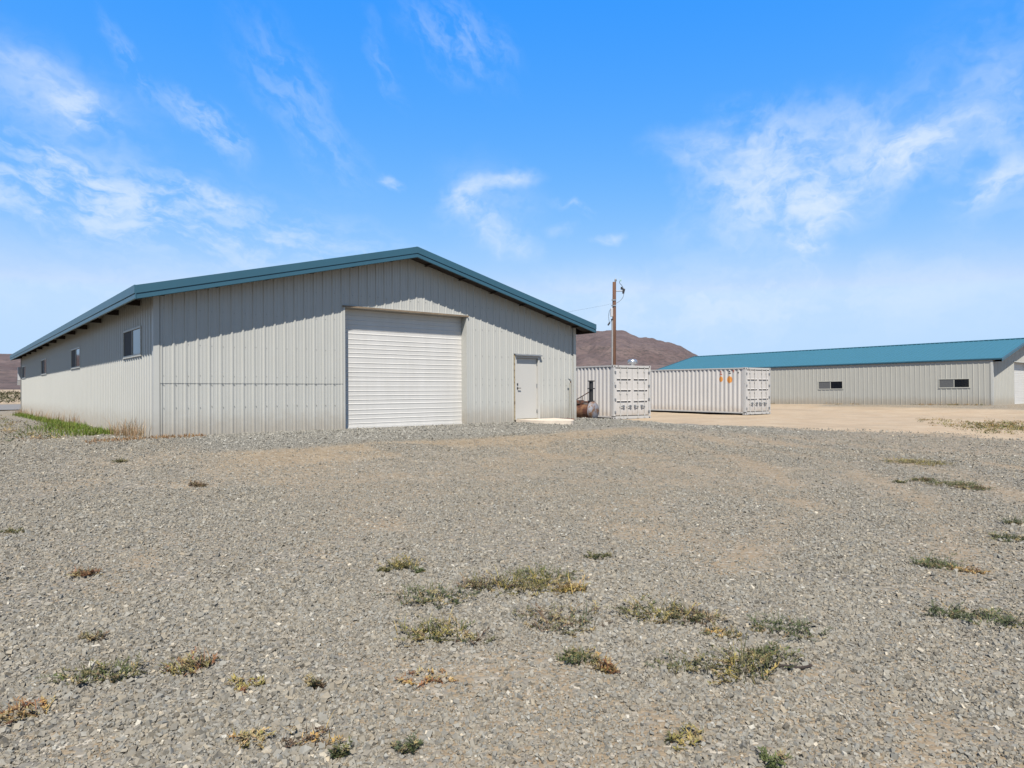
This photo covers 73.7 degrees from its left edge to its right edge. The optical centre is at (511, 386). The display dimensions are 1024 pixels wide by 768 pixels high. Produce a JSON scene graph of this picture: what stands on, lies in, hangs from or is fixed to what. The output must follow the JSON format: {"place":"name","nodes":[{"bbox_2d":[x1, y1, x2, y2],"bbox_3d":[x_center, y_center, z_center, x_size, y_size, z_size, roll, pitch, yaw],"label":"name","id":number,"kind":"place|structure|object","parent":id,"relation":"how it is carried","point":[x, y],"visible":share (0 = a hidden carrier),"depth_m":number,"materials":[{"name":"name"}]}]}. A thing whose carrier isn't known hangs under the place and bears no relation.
{"place":"outdoors","nodes":[
{"label":"outdoors","id":0,"kind":"place"},
{"bbox_2d":[0,354,20,389],"bbox_3d":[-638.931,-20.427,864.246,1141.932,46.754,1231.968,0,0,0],"label":"hill","id":1,"kind":"structure","parent":0,"point":[8,373],"depth_m":535.12,"materials":[{"name":"brown soil"}]},
{"bbox_2d":[0,404,20,409],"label":"road","id":2,"kind":"structure","parent":0,"point":[11,407],"depth_m":47.57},
{"bbox_2d":[0,417,1023,767],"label":"gravel","id":3,"kind":"structure","parent":0,"point":[814,601],"depth_m":4.51,"materials":[{"name":"grey gravel"}]},
{"bbox_2d":[0,390,1023,767],"bbox_3d":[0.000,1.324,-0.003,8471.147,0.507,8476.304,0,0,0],"label":"ground","id":4,"kind":"structure","parent":0,"point":[876,420],"depth_m":6.70,"materials":[{"name":"beige gravel"}]},
{"bbox_2d":[0,390,20,402],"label":"sagebrush","id":5,"kind":"object","parent":4,"relation":"on","point":[10,393],"visible":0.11,"depth_m":78.10,"materials":[{"name":"beige plant"}]},
{"bbox_2d":[0,527,24,533],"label":"weed","id":6,"kind":"object","parent":4,"relation":"on","point":[9,530],"visible":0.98,"depth_m":6.73,"materials":[{"name":"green plant"}]},
{"bbox_2d":[0,695,54,724],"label":"weed","id":7,"kind":"object","parent":4,"relation":"on","point":[19,705],"visible":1,"depth_m":3.04,"materials":[{"name":"brown plant"}]},
{"bbox_2d":[0,413,60,441],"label":"ground cover","id":8,"kind":"object","parent":4,"relation":"on","point":[10,440],"visible":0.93,"depth_m":16.30,"materials":[{"name":"beige plant"}]},
{"bbox_2d":[2,422,64,437],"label":"dry ground cover","id":9,"kind":"object","parent":4,"relation":"on","point":[12,430],"visible":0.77,"depth_m":16.77,"materials":[{"name":"beige plant"}]},
{"bbox_2d":[3,411,115,437],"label":"grass","id":10,"kind":"structure","parent":4,"relation":"on","point":[71,426],"depth_m":18.27,"materials":[{"name":"green plant"}]},
{"bbox_2d":[15,408,149,437],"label":"dry grass","id":11,"kind":"structure","parent":4,"relation":"on","point":[131,432],"depth_m":15.24,"materials":[{"name":"beige plant"}]},
{"bbox_2d":[66,565,103,576],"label":"weed","id":12,"kind":"object","parent":4,"relation":"on","point":[81,572],"visible":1,"depth_m":5.23,"materials":[{"name":"brown plant"}]},
{"bbox_2d":[34,652,148,685],"bbox_3d":[-2.076,1.413,3.432,0.499,0.107,0.338,0,0,0],"label":"weed","id":13,"kind":"object","parent":4,"relation":"on","point":[85,672],"visible":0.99,"depth_m":3.41,"materials":[{"name":"green plant"}]},
{"bbox_2d":[76,629,108,640],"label":"weed","id":14,"kind":"object","parent":4,"relation":"on","point":[89,637],"visible":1,"depth_m":3.94,"materials":[{"name":"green plant"}]},
{"bbox_2d":[110,458,127,462],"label":"weed","id":15,"kind":"object","parent":4,"relation":"on","point":[121,460],"visible":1,"depth_m":11.16,"materials":[{"name":"green plant"}]},
{"bbox_2d":[84,432,204,443],"bbox_3d":[-7.547,1.044,14.139,2.296,0.140,1.094,0,0,-35],"label":"straw","id":16,"kind":"object","parent":4,"relation":"on","point":[140,437],"visible":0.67,"depth_m":14.03,"materials":[{"name":"beige plant"}]},
{"bbox_2d":[157,646,222,675],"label":"weed","id":17,"kind":"object","parent":4,"relation":"on","point":[192,662],"visible":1,"depth_m":3.51,"materials":[{"name":"green plant"}]},
{"bbox_2d":[188,480,208,486],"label":"weed","id":18,"kind":"object","parent":4,"relation":"on","point":[195,484],"visible":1,"depth_m":9.65,"materials":[{"name":"green plant"}]},
{"bbox_2d":[224,673,265,691],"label":"weed","id":19,"kind":"object","parent":4,"relation":"on","point":[243,683],"visible":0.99,"depth_m":3.29,"materials":[{"name":"yellow plant"}]},
{"bbox_2d":[226,726,275,748],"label":"weed","id":20,"kind":"object","parent":4,"relation":"on","point":[243,735],"visible":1,"depth_m":2.76,"materials":[{"name":"yellow plant"}]},
{"bbox_2d":[10,247,595,436],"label":"metal building","id":21,"kind":"structure","parent":4,"relation":"on","point":[415,336],"depth_m":17.80,"materials":[{"name":"paint"}]},
{"bbox_2d":[22,365,25,378],"bbox_3d":[-26.357,-0.793,36.940,0.094,0.686,1.990,0,-1,-40],"label":"window","id":22,"kind":"structure","parent":21,"relation":"in","point":[23,367],"depth_m":36.88,"materials":[{"name":"glass"}]},
{"bbox_2d":[41,358,46,374],"bbox_3d":[-20.419,-0.877,29.848,0.094,0.686,1.990,0,-1,-40],"label":"window","id":23,"kind":"structure","parent":21,"relation":"in","point":[44,361],"depth_m":29.76,"materials":[{"name":"glass"}]},
{"bbox_2d":[71,347,79,368],"bbox_3d":[-14.578,-0.959,22.871,0.094,0.686,1.990,0,-1,-40],"label":"window","id":24,"kind":"structure","parent":21,"relation":"in","point":[75,353],"depth_m":22.93,"materials":[{"name":"glass"}]},
{"bbox_2d":[123,325,141,358],"bbox_3d":[-8.961,-1.038,16.163,0.094,0.686,1.990,0,-1,-40],"label":"window","id":25,"kind":"structure","parent":21,"relation":"in","point":[132,338],"depth_m":16.11,"materials":[{"name":"glass"}]},
{"bbox_2d":[342,305,468,428],"bbox_3d":[-2.847,-0.224,18.586,3.940,3.786,0.316,0,-1,-40],"label":"garage door","id":26,"kind":"structure","parent":21,"relation":"in","point":[401,367],"depth_m":18.65,"materials":[{"name":"paint"}]},
{"bbox_2d":[514,353,541,420],"bbox_3d":[0.478,0.001,21.228,1.098,2.061,0.200,0,-1,-40],"label":"entry door","id":27,"kind":"structure","parent":21,"relation":"in","point":[526,366],"depth_m":21.25,"materials":[{"name":"paint"}]},
{"bbox_2d":[279,711,346,747],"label":"weed","id":28,"kind":"object","parent":4,"relation":"on","point":[310,737],"visible":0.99,"depth_m":2.75,"materials":[{"name":"brown plant"}]},
{"bbox_2d":[303,673,326,689],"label":"weed","id":29,"kind":"object","parent":4,"relation":"on","point":[312,683],"visible":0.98,"depth_m":3.27,"materials":[{"name":"green plant"}]},
{"bbox_2d":[328,736,362,758],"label":"weed","id":30,"kind":"object","parent":4,"relation":"on","point":[337,755],"visible":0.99,"depth_m":2.63,"materials":[{"name":"green plant"}]},
{"bbox_2d":[376,566,391,571],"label":"weed","id":31,"kind":"object","parent":4,"relation":"on","point":[384,568],"visible":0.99,"depth_m":5.34,"materials":[{"name":"green plant"}]},
{"bbox_2d":[374,553,424,569],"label":"weed","id":32,"kind":"object","parent":4,"relation":"on","point":[406,564],"visible":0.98,"depth_m":5.47,"materials":[{"name":"green plant"}]},
{"bbox_2d":[387,730,423,754],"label":"weed","id":33,"kind":"object","parent":4,"relation":"on","point":[413,744],"visible":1,"depth_m":2.71,"materials":[{"name":"green plant"}]},
{"bbox_2d":[413,566,425,572],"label":"weed","id":34,"kind":"object","parent":4,"relation":"on","point":[420,570],"visible":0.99,"depth_m":5.34,"materials":[{"name":"green plant"}]},
{"bbox_2d":[372,579,479,609],"bbox_3d":[-0.557,1.389,4.648,0.689,0.119,0.560,0,0,30],"label":"weed","id":35,"kind":"object","parent":4,"relation":"on","point":[438,597],"visible":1,"depth_m":4.64,"materials":[{"name":"green plant"}]},
{"bbox_2d":[395,666,458,686],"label":"weed","id":36,"kind":"object","parent":4,"relation":"on","point":[451,679],"visible":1,"depth_m":3.34,"materials":[{"name":"brown plant"}]},
{"bbox_2d":[391,608,474,646],"bbox_3d":[-0.455,1.388,3.961,0.530,0.120,0.460,0,0,0],"label":"weed","id":37,"kind":"object","parent":4,"relation":"on","point":[428,628],"visible":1,"depth_m":3.95,"materials":[{"name":"green plant"}]},
{"bbox_2d":[455,625,498,643],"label":"weed","id":38,"kind":"object","parent":4,"relation":"on","point":[466,634],"visible":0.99,"depth_m":3.85,"materials":[{"name":"green plant"}]},
{"bbox_2d":[455,569,514,591],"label":"weed","id":39,"kind":"object","parent":4,"relation":"on","point":[476,584],"visible":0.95,"depth_m":4.92,"materials":[{"name":"green plant"}]},
{"bbox_2d":[485,564,561,597],"bbox_3d":[0.090,1.379,4.909,0.612,0.167,0.510,0,0,0],"label":"weed","id":40,"kind":"object","parent":4,"relation":"on","point":[525,587],"visible":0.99,"depth_m":4.90,"materials":[{"name":"green plant"}]},
{"bbox_2d":[504,558,583,583],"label":"weed","id":41,"kind":"object","parent":4,"relation":"on","point":[554,572],"visible":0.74,"depth_m":5.22,"materials":[{"name":"green plant"}]},
{"bbox_2d":[516,418,573,423],"bbox_3d":[1.240,1.157,20.750,1.600,0.325,1.575,0,0,-40],"label":"concrete step","id":42,"kind":"object","parent":4,"relation":"on","point":[556,421],"visible":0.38,"depth_m":20.29,"materials":[{"name":"white concrete"}]},
{"bbox_2d":[511,598,612,637],"bbox_3d":[0.300,1.402,4.191,0.650,0.118,0.574,0,0,0],"label":"weed","id":43,"kind":"object","parent":4,"relation":"on","point":[572,615],"visible":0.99,"depth_m":4.18,"materials":[{"name":"green plant"}]},
{"bbox_2d":[546,569,590,594],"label":"weed","id":44,"kind":"object","parent":4,"relation":"on","point":[569,588],"visible":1,"depth_m":4.86,"materials":[{"name":"yellow plant"}]},
{"bbox_2d":[568,378,570,418],"bbox_3d":[1.865,0.503,22.207,0.064,1.574,0.196,0,0,35],"label":"water pipe","id":45,"kind":"object","parent":4,"relation":"on","point":[569,398],"visible":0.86,"depth_m":22.21,"materials":[{"name":"metal"}]},
{"bbox_2d":[553,643,601,665],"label":"weed","id":46,"kind":"object","parent":4,"relation":"on","point":[577,653],"visible":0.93,"depth_m":3.59,"materials":[{"name":"green plant"}]},
{"bbox_2d":[576,380,598,417],"bbox_3d":[2.895,0.627,31.094,2.165,1.835,0.863,0,0,33],"label":"rusty tank","id":47,"kind":"object","parent":4,"relation":"on","point":[589,408],"visible":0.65,"depth_m":30.57,"materials":[{"name":"metal"}]},
{"bbox_2d":[584,551,613,559],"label":"weed","id":48,"kind":"object","parent":4,"relation":"on","point":[599,554],"visible":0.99,"depth_m":5.86,"materials":[{"name":"green plant"}]},
{"bbox_2d":[584,648,619,673],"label":"weed","id":49,"kind":"object","parent":4,"relation":"on","point":[610,666],"visible":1,"depth_m":3.47,"materials":[{"name":"brown plant"}]},
{"bbox_2d":[576,359,650,418],"bbox_3d":[4.157,0.077,35.481,2.452,2.939,6.115,0,0,-34],"label":"shipping container","id":50,"kind":"object","parent":4,"relation":"on","point":[621,391],"visible":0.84,"depth_m":33.07,"materials":[{"name":"metal"}]},
{"bbox_2d":[615,366,631,417],"bbox_3d":[5.320,0.246,32.669,1.142,2.501,0.140,0,0,-33],"label":"door","id":51,"kind":"structure","parent":50,"relation":"in","point":[623,377],"depth_m":32.68,"materials":[{"name":"paint"}]},
{"bbox_2d":[632,366,649,417],"bbox_3d":[6.292,0.246,33.313,1.142,2.501,0.140,0,0,-33],"label":"door","id":52,"kind":"structure","parent":50,"relation":"in","point":[640,385],"depth_m":33.29,"materials":[{"name":"paint"}]},
{"bbox_2d":[608,279,624,364],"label":"power pole","id":53,"kind":"object","parent":4,"relation":"on","point":[612,310],"visible":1,"depth_m":40.91,"materials":[{"name":"brown wood"}]},
{"bbox_2d":[604,592,700,624],"bbox_3d":[0.895,1.398,4.341,0.630,0.143,0.491,0,0,0],"label":"weed","id":54,"kind":"object","parent":4,"relation":"on","point":[665,618],"visible":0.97,"depth_m":4.33,"materials":[{"name":"green plant"}]},
{"bbox_2d":[644,649,704,675],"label":"weed","id":55,"kind":"object","parent":4,"relation":"on","point":[677,666],"visible":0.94,"depth_m":3.53,"materials":[{"name":"green plant"}]},
{"bbox_2d":[662,722,703,749],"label":"weed","id":56,"kind":"object","parent":4,"relation":"on","point":[690,736],"visible":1,"depth_m":2.78,"materials":[{"name":"yellow plant"}]},
{"bbox_2d":[672,599,732,625],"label":"weed","id":57,"kind":"object","parent":4,"relation":"on","point":[697,614],"visible":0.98,"depth_m":4.25,"materials":[{"name":"green plant"}]},
{"bbox_2d":[651,367,770,414],"bbox_3d":[9.871,0.225,42.536,2.452,2.591,12.247,0,0,-38],"label":"shipping container","id":58,"kind":"object","parent":4,"relation":"on","point":[745,390],"visible":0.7,"depth_m":38.68,"materials":[{"name":"metal"}]},
{"bbox_2d":[746,368,757,413],"bbox_3d":[13.139,0.220,37.410,1.142,2.501,0.140,0,0,-38],"label":"door","id":59,"kind":"structure","parent":58,"relation":"in","point":[752,376],"depth_m":37.44,"materials":[{"name":"paint"}]},
{"bbox_2d":[758,368,769,412],"bbox_3d":[14.058,0.220,38.125,1.142,2.501,0.140,0,0,-38],"label":"door","id":60,"kind":"structure","parent":58,"relation":"in","point":[763,376],"depth_m":38.10,"materials":[{"name":"paint"}]},
{"bbox_2d":[698,620,746,641],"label":"weed","id":61,"kind":"object","parent":4,"relation":"on","point":[716,631],"visible":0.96,"depth_m":3.97,"materials":[{"name":"yellow plant"}]},
{"bbox_2d":[677,632,785,684],"bbox_3d":[1.147,1.371,3.474,0.575,0.162,0.463,0,0,0],"label":"weed","id":62,"kind":"object","parent":4,"relation":"on","point":[752,667],"visible":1,"depth_m":3.45,"materials":[{"name":"green plant"}]},
{"bbox_2d":[742,636,805,667],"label":"weed","id":63,"kind":"object","parent":4,"relation":"on","point":[760,652],"visible":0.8,"depth_m":3.63,"materials":[{"name":"green plant"}]},
{"bbox_2d":[757,746,792,767],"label":"weed","id":64,"kind":"object","parent":4,"relation":"on","point":[773,760],"visible":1,"depth_m":2.62,"materials":[{"name":"green plant"}]},
{"bbox_2d":[746,610,831,641],"bbox_3d":[1.621,1.402,4.019,0.412,0.097,0.478,0,0,-34],"label":"weed","id":65,"kind":"object","parent":4,"relation":"on","point":[789,633],"visible":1,"depth_m":4.02,"materials":[{"name":"green plant"}]},
{"bbox_2d":[769,656,811,668],"bbox_3d":[1.421,1.417,3.510,0.224,0.042,0.085,0,0,0],"label":"stick","id":66,"kind":"object","parent":4,"relation":"on","point":[800,667],"visible":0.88,"depth_m":3.48,"materials":[{"name":"grey wood"}]},
{"bbox_2d":[656,338,1023,405],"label":"metal building","id":67,"kind":"structure","parent":4,"relation":"on","point":[985,372],"depth_m":47.16,"materials":[{"name":"paint"}]},
{"bbox_2d":[818,381,842,389],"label":"window","id":68,"kind":"structure","parent":67,"relation":"in","point":[822,385],"depth_m":49.59,"materials":[{"name":"glass"}]},
{"bbox_2d":[938,378,969,387],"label":"window","id":69,"kind":"structure","parent":67,"relation":"in","point":[958,382],"depth_m":43.45,"materials":[{"name":"glass"}]},
{"bbox_2d":[1013,361,1023,403],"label":"garage door","id":70,"kind":"structure","parent":67,"relation":"in","point":[1018,366],"depth_m":46.26,"materials":[{"name":"paint"}]},
{"bbox_2d":[770,402,987,405],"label":"dry weeds","id":71,"kind":"object","parent":4,"relation":"on","point":[913,404],"visible":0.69,"depth_m":44.15,"materials":[{"name":"beige plant"}]},
{"bbox_2d":[892,479,908,482],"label":"weed","id":72,"kind":"object","parent":4,"relation":"on","point":[898,481],"visible":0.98,"depth_m":10.39,"materials":[{"name":"green plant"}]},
{"bbox_2d":[866,456,954,465],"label":"weed","id":73,"kind":"object","parent":4,"relation":"on","point":[912,460],"visible":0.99,"depth_m":13.08,"materials":[{"name":"green plant"}]},
{"bbox_2d":[910,477,939,481],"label":"weed","id":74,"kind":"object","parent":4,"relation":"on","point":[924,478],"visible":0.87,"depth_m":10.66,"materials":[{"name":"green plant"}]},
{"bbox_2d":[910,552,969,570],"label":"weed","id":75,"kind":"object","parent":4,"relation":"on","point":[936,563],"visible":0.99,"depth_m":5.52,"materials":[{"name":"green plant"}]},
{"bbox_2d":[916,478,982,486],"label":"weed","id":76,"kind":"object","parent":4,"relation":"on","point":[955,483],"visible":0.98,"depth_m":10.28,"materials":[{"name":"green plant"}]},
{"bbox_2d":[919,598,980,619],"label":"weed","id":77,"kind":"object","parent":4,"relation":"on","point":[950,614],"visible":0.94,"depth_m":4.34,"materials":[{"name":"green plant"}]},
{"bbox_2d":[948,563,989,573],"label":"weed","id":78,"kind":"object","parent":4,"relation":"on","point":[969,570],"visible":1,"depth_m":5.35,"materials":[{"name":"beige plant"}]},
{"bbox_2d":[917,417,1023,433],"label":"ground cover","id":79,"kind":"object","parent":4,"relation":"on","point":[998,426],"visible":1,"depth_m":25.88,"materials":[{"name":"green plant"}]},
{"bbox_2d":[949,484,994,490],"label":"weed","id":80,"kind":"object","parent":4,"relation":"on","point":[975,487],"visible":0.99,"depth_m":9.88,"materials":[{"name":"green plant"}]},
{"bbox_2d":[953,604,1023,629],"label":"weed","id":81,"kind":"object","parent":4,"relation":"on","point":[1003,619],"visible":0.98,"depth_m":4.22,"materials":[{"name":"green plant"}]},
{"bbox_2d":[988,531,1023,542],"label":"weed","id":82,"kind":"object","parent":4,"relation":"on","point":[997,536],"visible":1,"depth_m":6.40,"materials":[{"name":"green plant"}]},
{"bbox_2d":[997,515,1023,524],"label":"weed","id":83,"kind":"object","parent":4,"relation":"on","point":[1017,522],"visible":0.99,"depth_m":7.18,"materials":[{"name":"green plant"}]},
{"bbox_2d":[0,0,1023,355],"label":"sky","id":84,"kind":"structure","parent":0,"point":[753,176],"materials":[{"name":"blue"}]},
{"bbox_2d":[576,330,697,369],"bbox_3d":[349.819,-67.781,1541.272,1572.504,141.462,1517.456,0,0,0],"label":"hill","id":85,"kind":"structure","parent":0,"point":[593,349],"depth_m":1351.51,"materials":[{"name":"brown soil"}]}
]}

